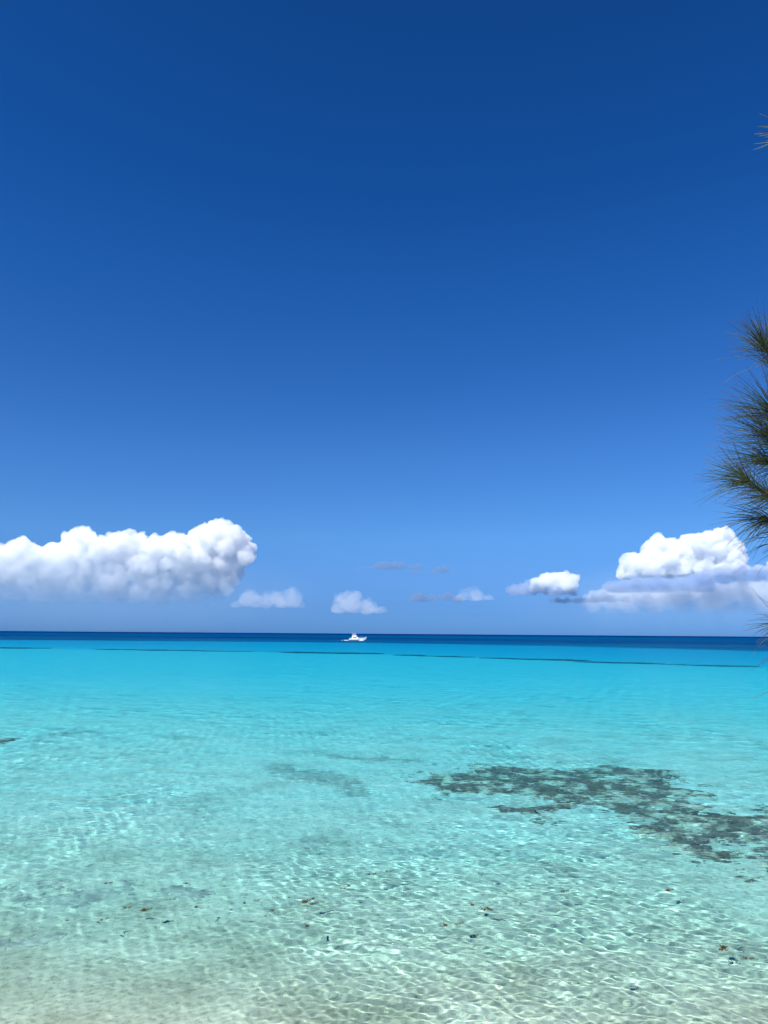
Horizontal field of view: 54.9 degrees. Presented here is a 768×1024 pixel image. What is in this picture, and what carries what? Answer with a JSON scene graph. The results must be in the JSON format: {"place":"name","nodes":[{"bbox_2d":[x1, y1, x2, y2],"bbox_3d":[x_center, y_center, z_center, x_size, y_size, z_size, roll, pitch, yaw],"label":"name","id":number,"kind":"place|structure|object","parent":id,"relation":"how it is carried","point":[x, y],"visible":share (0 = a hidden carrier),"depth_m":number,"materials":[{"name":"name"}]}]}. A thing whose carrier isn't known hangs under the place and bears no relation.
{"place":"outdoors","nodes":[
{"label":"outdoors","id":0,"kind":"place"},
{"bbox_2d":[0,631,767,1023],"bbox_3d":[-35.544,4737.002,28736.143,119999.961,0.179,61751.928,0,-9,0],"label":"water","id":1,"kind":"structure","parent":0,"point":[624,779],"depth_m":21.51,"materials":[{"name":"teal liquid"}]},
{"bbox_2d":[349,634,365,640],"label":"motor yacht","id":2,"kind":"object","parent":1,"relation":"on","point":[354,637],"visible":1,"depth_m":603.95,"materials":[{"name":"white"}]},
{"bbox_2d":[0,0,767,636],"label":"sky","id":3,"kind":"structure","parent":0,"point":[316,316],"materials":[{"name":"blue"}]},
{"bbox_2d":[478,906,492,910],"bbox_3d":[2.098,8.220,15.327,0.327,0.043,0.213,0,-9,2],"label":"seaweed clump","id":4,"kind":"object","parent":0,"point":[484,909],"visible":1,"depth_m":15.31,"materials":[{"name":"brown plant"}]},
{"bbox_2d":[719,945,727,950],"bbox_3d":[6.166,7.912,13.419,0.175,0.048,0.297,-5,-11,28],"label":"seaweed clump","id":5,"kind":"object","parent":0,"point":[722,947],"visible":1,"depth_m":13.42,"materials":[{"name":"brown plant"}]},
{"bbox_2d":[695,113,767,695],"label":"pine tree","id":6,"kind":"object","parent":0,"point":[761,342],"visible":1,"depth_m":2.27,"materials":[{"name":"green plant"}]}
]}

